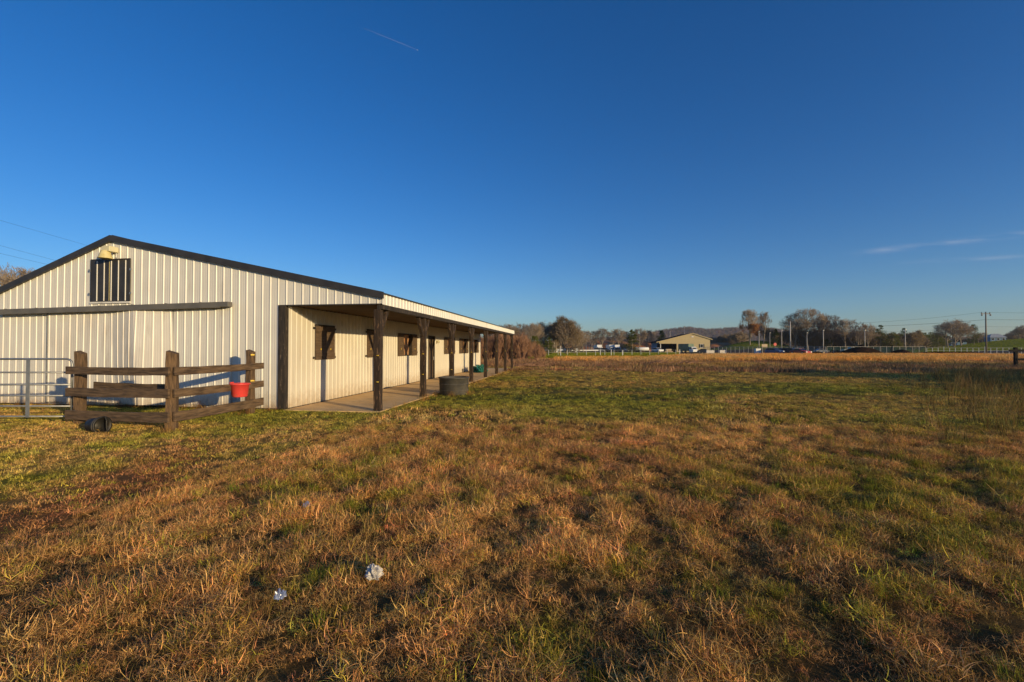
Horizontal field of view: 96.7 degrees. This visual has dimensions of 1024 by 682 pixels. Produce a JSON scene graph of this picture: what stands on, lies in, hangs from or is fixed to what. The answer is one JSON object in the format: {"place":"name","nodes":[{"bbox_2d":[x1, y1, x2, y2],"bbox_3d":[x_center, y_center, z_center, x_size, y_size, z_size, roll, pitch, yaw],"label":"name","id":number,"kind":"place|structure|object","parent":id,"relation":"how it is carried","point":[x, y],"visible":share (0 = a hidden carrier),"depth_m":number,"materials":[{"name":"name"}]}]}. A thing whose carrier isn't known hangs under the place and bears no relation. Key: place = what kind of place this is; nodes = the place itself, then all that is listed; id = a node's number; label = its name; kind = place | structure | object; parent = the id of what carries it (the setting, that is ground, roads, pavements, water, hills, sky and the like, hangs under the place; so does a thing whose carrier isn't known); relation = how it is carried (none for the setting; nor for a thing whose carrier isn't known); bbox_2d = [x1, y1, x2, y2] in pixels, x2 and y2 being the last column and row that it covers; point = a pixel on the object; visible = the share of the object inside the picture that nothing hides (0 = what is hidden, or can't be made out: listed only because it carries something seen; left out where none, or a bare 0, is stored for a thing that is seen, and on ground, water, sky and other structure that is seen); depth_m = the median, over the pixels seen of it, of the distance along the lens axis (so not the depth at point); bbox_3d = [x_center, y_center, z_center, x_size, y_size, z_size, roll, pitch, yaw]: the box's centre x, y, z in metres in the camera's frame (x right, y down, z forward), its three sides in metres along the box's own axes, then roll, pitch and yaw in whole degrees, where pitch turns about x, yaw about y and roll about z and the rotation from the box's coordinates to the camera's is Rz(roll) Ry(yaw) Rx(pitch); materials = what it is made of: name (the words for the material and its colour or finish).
{"place":"outdoors","nodes":[
{"label":"outdoors","id":0,"kind":"place"},
{"bbox_2d":[0,339,1023,681],"bbox_3d":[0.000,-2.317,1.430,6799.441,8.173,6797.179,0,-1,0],"label":"ground","id":1,"kind":"structure","parent":0,"point":[820,669],"depth_m":3.41,"materials":[{"name":"plant"}]},
{"bbox_2d":[0,271,22,286],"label":"bare tree","id":2,"kind":"object","parent":1,"relation":"on","point":[6,280],"visible":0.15,"depth_m":55.32,"materials":[{"name":"brown plant"}]},
{"bbox_2d":[0,262,33,284],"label":"bare tree","id":3,"kind":"object","parent":1,"relation":"on","point":[22,271],"visible":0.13,"depth_m":59.42,"materials":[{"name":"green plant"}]},
{"bbox_2d":[0,358,73,416],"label":"metal gate","id":4,"kind":"structure","parent":1,"relation":"on","point":[27,405],"depth_m":9.83,"materials":[{"name":"metal"}]},
{"bbox_2d":[84,416,111,433],"bbox_3d":[-7.944,1.610,8.722,0.436,0.360,0.350,0,-1,0],"label":"plastic tub","id":5,"kind":"object","parent":1,"relation":"on","point":[102,423],"visible":0.92,"depth_m":8.76,"materials":[{"name":"plastic"}]},
{"bbox_2d":[65,349,263,430],"bbox_3d":[-7.844,1.028,10.185,3.042,1.674,2.841,0,-1,0],"label":"wooden fence","id":6,"kind":"object","parent":1,"relation":"on","point":[170,391],"visible":0.91,"depth_m":9.32,"materials":[{"name":"brown wood"}]},
{"bbox_2d":[230,382,250,396],"bbox_3d":[-6.297,1.119,10.533,0.428,0.342,0.433,0,-1,2],"label":"feed bucket","id":7,"kind":"object","parent":6,"relation":"hanging from","point":[240,390],"visible":0.98,"depth_m":10.39,"materials":[{"name":"red plastic"}]},
{"bbox_2d":[0,235,514,410],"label":"horse barn","id":8,"kind":"structure","parent":1,"relation":"on","point":[308,340],"depth_m":12.60,"materials":[{"name":"paint"}]},
{"bbox_2d":[97,246,117,259],"bbox_3d":[-11.113,-2.377,12.472,0.337,0.445,0.389,0,-1,8],"label":"wall lamp","id":9,"kind":"object","parent":8,"relation":"attached to","point":[105,252],"visible":1,"depth_m":12.41,"materials":[{"name":"beige"}]},
{"bbox_2d":[45,309,172,404],"bbox_3d":[-11.140,0.426,12.458,4.170,2.631,0.341,0,-1,8],"label":"sliding door","id":10,"kind":"structure","parent":8,"relation":"in","point":[134,338],"depth_m":12.57,"materials":[{"name":"metal"}]},
{"bbox_2d":[88,258,131,303],"bbox_3d":[-11.171,-1.666,12.648,1.380,1.240,0.042,0,-1,8],"label":"loft door","id":11,"kind":"structure","parent":8,"relation":"in","point":[110,280],"depth_m":12.64,"materials":[{"name":"paint"}]},
{"bbox_2d":[173,307,230,404],"bbox_3d":[-8.321,0.393,12.200,1.745,2.629,0.044,0,-1,8],"label":"sliding door","id":12,"kind":"structure","parent":8,"relation":"in","point":[201,336],"depth_m":12.18,"materials":[{"name":"paint"}]},
{"bbox_2d":[404,334,411,355],"bbox_3d":[-4.743,0.169,20.345,0.170,0.978,0.988,0,-1,8],"label":"window frame","id":13,"kind":"structure","parent":8,"relation":"in","point":[407,337],"depth_m":20.66,"materials":[{"name":"black wood"}]},
{"bbox_2d":[429,337,432,378],"bbox_3d":[-4.272,0.868,23.691,0.060,2.170,0.890,0,-1,8],"label":"stall door","id":14,"kind":"structure","parent":8,"relation":"in","point":[430,338],"depth_m":23.76,"materials":[{"name":"black wood"}]},
{"bbox_2d":[462,339,465,352],"bbox_3d":[-3.285,0.332,30.413,0.170,0.978,0.998,0,-1,8],"label":"window frame","id":15,"kind":"structure","parent":8,"relation":"in","point":[464,340],"depth_m":30.85,"materials":[{"name":"black wood"}]},
{"bbox_2d":[273,588,286,599],"bbox_3d":[-1.430,1.552,2.804,0.072,0.057,0.066,0,-1,0],"label":"plastic wrapper","id":16,"kind":"object","parent":1,"relation":"on","point":[280,594],"visible":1,"depth_m":2.79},
{"bbox_2d":[365,563,383,580],"bbox_3d":[-0.943,1.560,3.097,0.128,0.094,0.118,0,-1,0],"label":"plastic bag","id":17,"kind":"object","parent":1,"relation":"on","point":[373,572],"visible":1,"depth_m":3.07,"materials":[{"name":"plastic"}]},
{"bbox_2d":[284,368,509,412],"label":"porch slab","id":18,"kind":"structure","parent":1,"relation":"on","point":[363,402],"depth_m":14.41,"materials":[{"name":"concrete"}]},
{"bbox_2d":[473,364,487,372],"bbox_3d":[-2.162,1.796,30.261,1.178,0.547,1.079,0,-1,0],"label":"tarp","id":19,"kind":"object","parent":18,"relation":"on","point":[478,368],"visible":0.76,"depth_m":30.01,"materials":[{"name":"plastic"}]},
{"bbox_2d":[438,376,468,395],"bbox_3d":[-2.020,1.551,15.827,1.080,0.610,1.080,0,-1,0],"label":"stock tank","id":20,"kind":"object","parent":1,"relation":"on","point":[457,385],"visible":0.94,"depth_m":15.41,"materials":[{"name":"metal"}]},
{"bbox_2d":[499,324,519,335],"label":"bare tree","id":21,"kind":"object","parent":1,"relation":"on","point":[509,326],"visible":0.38,"depth_m":111.31,"materials":[{"name":"brown plant"}]},
{"bbox_2d":[0,397,1023,533],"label":"short grass","id":22,"kind":"structure","parent":1,"relation":"on","point":[250,424],"depth_m":8.70,"materials":[{"name":"plant"}]},
{"bbox_2d":[2,364,1023,442],"label":"weeds","id":23,"kind":"object","parent":1,"relation":"on","point":[966,377],"depth_m":13.89,"materials":[{"name":"plant"}]},
{"bbox_2d":[480,331,546,358],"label":"sapling thicket","id":24,"kind":"object","parent":1,"relation":"on","point":[523,347],"visible":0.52,"depth_m":67.86,"materials":[{"name":"plant"}]},
{"bbox_2d":[512,322,530,335],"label":"bare tree","id":25,"kind":"object","parent":1,"relation":"on","point":[519,326],"visible":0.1,"depth_m":127.07,"materials":[{"name":"brown plant"}]},
{"bbox_2d":[520,324,539,337],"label":"bare tree","id":26,"kind":"object","parent":1,"relation":"on","point":[529,333],"visible":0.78,"depth_m":117.55,"materials":[{"name":"brown plant"}]},
{"bbox_2d":[509,361,550,366],"bbox_3d":[1.524,2.158,39.841,4.056,1.054,2.373,0,-1,0],"label":"brush pile","id":27,"kind":"object","parent":1,"relation":"on","point":[533,364],"visible":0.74,"depth_m":39.43,"materials":[{"name":"plant"}]},
{"bbox_2d":[529,336,543,345],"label":"green bush","id":28,"kind":"object","parent":1,"relation":"on","point":[534,338],"visible":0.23,"depth_m":91.60,"materials":[{"name":"green plant"}]},
{"bbox_2d":[530,322,545,342],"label":"bare tree","id":29,"kind":"object","parent":1,"relation":"on","point":[538,334],"visible":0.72,"depth_m":131.41,"materials":[{"name":"brown plant"}]},
{"bbox_2d":[532,320,554,349],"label":"bare tree","id":30,"kind":"object","parent":1,"relation":"on","point":[545,333],"visible":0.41,"depth_m":140.11,"materials":[{"name":"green plant"}]},
{"bbox_2d":[544,337,556,353],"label":"cedar tree","id":31,"kind":"object","parent":1,"relation":"on","point":[548,343],"visible":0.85,"depth_m":117.92,"materials":[{"name":"green plant"}]},
{"bbox_2d":[544,324,566,351],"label":"olive tree","id":32,"kind":"object","parent":1,"relation":"on","point":[557,343],"visible":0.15,"depth_m":141.62,"materials":[{"name":"green plant"}]},
{"bbox_2d":[547,313,582,353],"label":"olive tree","id":33,"kind":"object","parent":1,"relation":"on","point":[562,325],"visible":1,"depth_m":133.29,"materials":[{"name":"brown plant"}]},
{"bbox_2d":[567,327,583,350],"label":"olive tree","id":34,"kind":"object","parent":1,"relation":"on","point":[578,337],"visible":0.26,"depth_m":146.43,"materials":[{"name":"brown plant"}]},
{"bbox_2d":[580,332,591,351],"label":"bare tree","id":35,"kind":"object","parent":1,"relation":"on","point":[585,339],"visible":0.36,"depth_m":177.91,"materials":[{"name":"brown plant"}]},
{"bbox_2d":[583,330,595,348],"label":"bare tree","id":36,"kind":"object","parent":1,"relation":"on","point":[590,334],"visible":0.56,"depth_m":215.02,"materials":[{"name":"brown plant"}]},
{"bbox_2d":[587,331,601,344],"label":"bare tree","id":37,"kind":"object","parent":1,"relation":"on","point":[593,340],"visible":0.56,"depth_m":229.82,"materials":[{"name":"brown plant"}]},
{"bbox_2d":[594,327,610,347],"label":"bare tree","id":38,"kind":"object","parent":1,"relation":"on","point":[605,332],"visible":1,"depth_m":224.52,"materials":[{"name":"brown plant"}]},
{"bbox_2d":[547,350,658,354],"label":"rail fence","id":39,"kind":"object","parent":1,"relation":"on","point":[567,352],"visible":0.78,"depth_m":99.52,"materials":[{"name":"white paint"}]},
{"bbox_2d":[606,330,618,344],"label":"bare tree","id":40,"kind":"object","parent":1,"relation":"on","point":[612,337],"visible":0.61,"depth_m":234.96,"materials":[{"name":"brown plant"}]},
{"bbox_2d":[611,329,625,344],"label":"bare tree","id":41,"kind":"object","parent":1,"relation":"on","point":[620,336],"visible":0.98,"depth_m":229.80,"materials":[{"name":"brown plant"}]},
{"bbox_2d":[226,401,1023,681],"bbox_3d":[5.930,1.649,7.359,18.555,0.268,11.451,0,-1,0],"label":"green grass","id":42,"kind":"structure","parent":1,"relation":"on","point":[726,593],"depth_m":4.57,"materials":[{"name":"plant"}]},
{"bbox_2d":[622,329,639,351],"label":"evergreen tree","id":43,"kind":"object","parent":1,"relation":"on","point":[630,337],"visible":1,"depth_m":189.34,"materials":[{"name":"green plant"}]},
{"bbox_2d":[633,328,648,346],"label":"bare tree","id":44,"kind":"object","parent":1,"relation":"on","point":[638,334],"visible":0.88,"depth_m":234.39,"materials":[{"name":"brown plant"}]},
{"bbox_2d":[639,329,653,346],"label":"bare tree","id":45,"kind":"object","parent":1,"relation":"on","point":[648,331],"visible":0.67,"depth_m":239.34,"materials":[{"name":"brown plant"}]},
{"bbox_2d":[647,358,669,363],"bbox_3d":[13.485,2.151,42.949,2.992,0.993,2.800,0,-1,-26],"label":"brush pile","id":46,"kind":"object","parent":1,"relation":"on","point":[661,362],"visible":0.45,"depth_m":42.77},
{"bbox_2d":[656,330,665,340],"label":"evergreen tree","id":47,"kind":"object","parent":1,"relation":"on","point":[661,333],"visible":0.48,"depth_m":234.63,"materials":[{"name":"green plant"}]},
{"bbox_2d":[678,344,697,352],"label":"box truck","id":48,"kind":"object","parent":1,"relation":"on","point":[685,348],"visible":0.99,"depth_m":149.78,"materials":[{"name":"teal"}]},
{"bbox_2d":[667,359,711,365],"bbox_3d":[15.983,2.150,41.992,6.707,1.055,2.515,0,-1,0],"label":"brush pile","id":49,"kind":"object","parent":1,"relation":"on","point":[684,362],"visible":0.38,"depth_m":41.84,"materials":[{"name":"plant"}]},
{"bbox_2d":[713,335,727,342],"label":"scrub tree","id":50,"kind":"object","parent":1,"relation":"on","point":[721,339],"visible":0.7,"depth_m":296.59,"materials":[{"name":"green plant"}]},
{"bbox_2d":[724,333,747,343],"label":"scrub tree","id":51,"kind":"object","parent":1,"relation":"on","point":[729,340],"visible":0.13,"depth_m":288.62,"materials":[{"name":"green plant"}]},
{"bbox_2d":[730,331,752,343],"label":"scrub tree","id":52,"kind":"object","parent":1,"relation":"on","point":[737,337],"visible":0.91,"depth_m":269.20,"materials":[{"name":"brown plant"}]},
{"bbox_2d":[738,309,761,344],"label":"russet tree","id":53,"kind":"object","parent":1,"relation":"on","point":[752,325],"visible":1,"depth_m":206.37,"materials":[{"name":"brown plant"}]},
{"bbox_2d":[752,326,766,341],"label":"russet tree","id":54,"kind":"object","parent":1,"relation":"on","point":[757,332],"visible":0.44,"depth_m":220.57,"materials":[{"name":"brown plant"}]},
{"bbox_2d":[756,310,771,343],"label":"bare tree","id":55,"kind":"object","parent":1,"relation":"on","point":[764,317],"visible":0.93,"depth_m":211.40,"materials":[{"name":"brown plant"}]},
{"bbox_2d":[762,327,777,341],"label":"olive tree","id":56,"kind":"object","parent":1,"relation":"on","point":[767,334],"visible":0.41,"depth_m":224.73,"materials":[{"name":"green plant"}]},
{"bbox_2d":[765,348,783,352],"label":"parked car","id":57,"kind":"object","parent":1,"relation":"on","point":[773,350],"visible":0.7,"depth_m":123.31,"materials":[{"name":"blue"}]},
{"bbox_2d":[770,329,780,344],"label":"cedar tree","id":58,"kind":"object","parent":1,"relation":"on","point":[776,333],"visible":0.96,"depth_m":213.46,"materials":[{"name":"green plant"}]},
{"bbox_2d":[767,333,783,342],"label":"scrub tree","id":59,"kind":"object","parent":1,"relation":"on","point":[771,336],"visible":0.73,"depth_m":215.00,"materials":[{"name":"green plant"}]},
{"bbox_2d":[547,352,1023,361],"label":"broomsedge","id":60,"kind":"object","parent":1,"relation":"on","point":[769,357],"visible":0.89,"depth_m":58.67,"materials":[{"name":"plant"}]},
{"bbox_2d":[778,331,794,345],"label":"scrub tree","id":61,"kind":"object","parent":1,"relation":"on","point":[784,334],"visible":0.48,"depth_m":217.74,"materials":[{"name":"green plant"}]},
{"bbox_2d":[782,331,805,347],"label":"scrub tree","id":62,"kind":"object","parent":1,"relation":"on","point":[800,337],"visible":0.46,"depth_m":214.80,"materials":[{"name":"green plant"}]},
{"bbox_2d":[778,314,816,347],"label":"bare tree","id":63,"kind":"object","parent":1,"relation":"on","point":[798,325],"visible":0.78,"depth_m":211.32,"materials":[{"name":"brown plant"}]},
{"bbox_2d":[789,348,811,352],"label":"parked car","id":64,"kind":"object","parent":1,"relation":"on","point":[797,350],"visible":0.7,"depth_m":117.39,"materials":[{"name":"red"}]},
{"bbox_2d":[786,307,830,349],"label":"bare tree","id":65,"kind":"object","parent":1,"relation":"on","point":[811,314],"visible":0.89,"depth_m":207.24,"materials":[{"name":"brown plant"}]},
{"bbox_2d":[798,329,826,349],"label":"scrub tree","id":66,"kind":"object","parent":1,"relation":"on","point":[816,340],"visible":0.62,"depth_m":209.53,"materials":[{"name":"green plant"}]},
{"bbox_2d":[810,314,830,348],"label":"bare tree","id":67,"kind":"object","parent":1,"relation":"on","point":[817,323],"visible":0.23,"depth_m":215.75,"materials":[{"name":"brown plant"}]},
{"bbox_2d":[822,335,833,348],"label":"cedar tree","id":68,"kind":"object","parent":1,"relation":"on","point":[827,341],"visible":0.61,"depth_m":205.88,"materials":[{"name":"green plant"}]},
{"bbox_2d":[812,314,845,346],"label":"bare tree","id":69,"kind":"object","parent":1,"relation":"on","point":[826,330],"visible":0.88,"depth_m":203.71,"materials":[{"name":"brown plant"}]},
{"bbox_2d":[825,330,848,346],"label":"scrub tree","id":70,"kind":"object","parent":1,"relation":"on","point":[839,344],"visible":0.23,"depth_m":207.94,"materials":[{"name":"green plant"}]},
{"bbox_2d":[830,319,858,346],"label":"bare tree","id":71,"kind":"object","parent":1,"relation":"on","point":[847,323],"visible":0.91,"depth_m":199.21,"materials":[{"name":"brown plant"}]},
{"bbox_2d":[840,332,870,346],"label":"scrub tree","id":72,"kind":"object","parent":1,"relation":"on","point":[849,341],"visible":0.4,"depth_m":203.25,"materials":[{"name":"green plant"}]},
{"bbox_2d":[848,322,872,344],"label":"bare tree","id":73,"kind":"object","parent":1,"relation":"on","point":[857,334],"visible":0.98,"depth_m":188.88,"materials":[{"name":"brown plant"}]},
{"bbox_2d":[839,347,882,353],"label":"soil mound","id":74,"kind":"object","parent":1,"relation":"on","point":[866,350],"visible":0.67,"depth_m":115.62,"materials":[{"name":"soil"}]},
{"bbox_2d":[859,323,877,346],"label":"bare tree","id":75,"kind":"object","parent":1,"relation":"on","point":[870,332],"visible":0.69,"depth_m":194.60,"materials":[{"name":"brown plant"}]},
{"bbox_2d":[859,331,879,346],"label":"scrub tree","id":76,"kind":"object","parent":1,"relation":"on","point":[872,341],"visible":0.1,"depth_m":203.60,"materials":[{"name":"green plant"}]},
{"bbox_2d":[827,346,925,353],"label":"chain link fence","id":77,"kind":"object","parent":1,"relation":"on","point":[831,350],"visible":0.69,"depth_m":123.78,"materials":[{"name":"grey"}]},
{"bbox_2d":[869,325,892,346],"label":"pine tree","id":78,"kind":"object","parent":1,"relation":"on","point":[880,332],"visible":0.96,"depth_m":194.53,"materials":[{"name":"green plant"}]},
{"bbox_2d":[872,332,892,346],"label":"scrub tree","id":79,"kind":"object","parent":1,"relation":"on","point":[877,345],"visible":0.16,"depth_m":206.96,"materials":[{"name":"green plant"}]},
{"bbox_2d":[884,332,904,346],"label":"evergreen tree","id":80,"kind":"object","parent":1,"relation":"on","point":[896,336],"visible":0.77,"depth_m":199.53,"materials":[{"name":"green plant"}]},
{"bbox_2d":[887,334,909,346],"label":"scrub tree","id":81,"kind":"object","parent":1,"relation":"on","point":[900,340],"visible":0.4,"depth_m":204.79,"materials":[{"name":"green plant"}]},
{"bbox_2d":[891,350,912,353],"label":"soil mound","id":82,"kind":"object","parent":1,"relation":"on","point":[900,351],"visible":0.59,"depth_m":118.64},
{"bbox_2d":[901,329,926,346],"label":"olive tree","id":83,"kind":"object","parent":1,"relation":"on","point":[912,338],"visible":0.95,"depth_m":188.80,"materials":[{"name":"green plant"}]},
{"bbox_2d":[926,332,939,347],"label":"evergreen tree","id":84,"kind":"object","parent":1,"relation":"on","point":[930,335],"visible":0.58,"depth_m":239.08,"materials":[{"name":"green plant"}]},
{"bbox_2d":[933,333,945,347],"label":"evergreen tree","id":85,"kind":"object","parent":1,"relation":"on","point":[939,337],"visible":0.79,"depth_m":239.22,"materials":[{"name":"green plant"}]},
{"bbox_2d":[937,334,951,346],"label":"evergreen tree","id":86,"kind":"object","parent":1,"relation":"on","point":[950,342],"visible":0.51,"depth_m":239.48,"materials":[{"name":"green plant"}]},
{"bbox_2d":[933,321,960,346],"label":"bare tree","id":87,"kind":"object","parent":1,"relation":"on","point":[940,335],"visible":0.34,"depth_m":222.28,"materials":[{"name":"brown plant"}]},
{"bbox_2d":[919,351,982,353],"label":"soil mound","id":88,"kind":"object","parent":1,"relation":"on","point":[939,352],"visible":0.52,"depth_m":119.64,"materials":[{"name":"soil"}]},
{"bbox_2d":[932,319,977,346],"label":"bare tree","id":89,"kind":"object","parent":1,"relation":"on","point":[967,330],"visible":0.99,"depth_m":212.39,"materials":[{"name":"brown plant"}]},
{"bbox_2d":[954,339,966,344],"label":"house","id":90,"kind":"structure","parent":1,"relation":"on","point":[962,342],"depth_m":262.38,"materials":[{"name":"grey"}]},
{"bbox_2d":[964,324,983,344],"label":"evergreen tree","id":91,"kind":"object","parent":1,"relation":"on","point":[975,337],"visible":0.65,"depth_m":224.73,"materials":[{"name":"green plant"}]},
{"bbox_2d":[981,312,990,352],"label":"utility pole","id":92,"kind":"object","parent":1,"relation":"on","point":[985,313],"visible":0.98,"depth_m":112.01,"materials":[{"name":"brown wood"}]},
{"bbox_2d":[1009,347,1023,365],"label":"board fence","id":93,"kind":"object","parent":1,"relation":"on","point":[1015,350],"visible":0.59,"depth_m":36.60,"materials":[{"name":"black"}]},
{"bbox_2d":[1012,325,1023,337],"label":"bare tree","id":94,"kind":"object","parent":1,"relation":"on","point":[1019,330],"visible":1,"depth_m":301.12,"materials":[{"name":"brown plant"}]},
{"bbox_2d":[0,0,1023,340],"label":"sky","id":95,"kind":"structure","parent":0,"point":[625,165],"materials":[{"name":"blue"}]},
{"bbox_2d":[576,339,650,350],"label":"clay bank","id":96,"kind":"structure","parent":0,"point":[607,342],"depth_m":252.57,"materials":[{"name":"soil"}]},
{"bbox_2d":[649,333,712,351],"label":"metal building","id":97,"kind":"structure","parent":0,"point":[699,342],"depth_m":188.74,"materials":[{"name":"beige"}]},
{"bbox_2d":[339,366,1023,429],"label":"short grass","id":98,"kind":"structure","parent":0,"point":[774,397],"depth_m":15.26,"materials":[{"name":"plant"}]},
{"bbox_2d":[655,329,766,340],"bbox_3d":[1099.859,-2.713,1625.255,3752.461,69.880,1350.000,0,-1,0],"label":"hills","id":99,"kind":"structure","parent":0,"point":[711,334],"depth_m":1348.62,"materials":[{"name":"plant"}]},
{"bbox_2d":[710,343,731,347],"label":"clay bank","id":100,"kind":"structure","parent":0,"point":[713,345],"depth_m":230.40,"materials":[{"name":"soil"}]},
{"bbox_2d":[480,338,1023,373],"label":"far lawn","id":101,"kind":"structure","parent":0,"point":[874,366],"depth_m":40.21,"materials":[{"name":"plant"}]},
{"bbox_2d":[539,325,1023,349],"label":"hill wood","id":102,"kind":"object","parent":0,"point":[715,331],"depth_m":1327.75,"materials":[{"name":"plant"}]},
{"bbox_2d":[984,334,1005,341],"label":"house","id":103,"kind":"structure","parent":0,"point":[994,337],"depth_m":285.85,"materials":[{"name":"white"}]},
{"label":"parking yard","id":104,"kind":"structure","parent":0,"visible":0},
{"bbox_2d":[635,347,648,351],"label":"tank trailer","id":105,"kind":"object","parent":104,"relation":"on","point":[645,349],"visible":0.9,"depth_m":189.58,"materials":[{"name":"white paint"}]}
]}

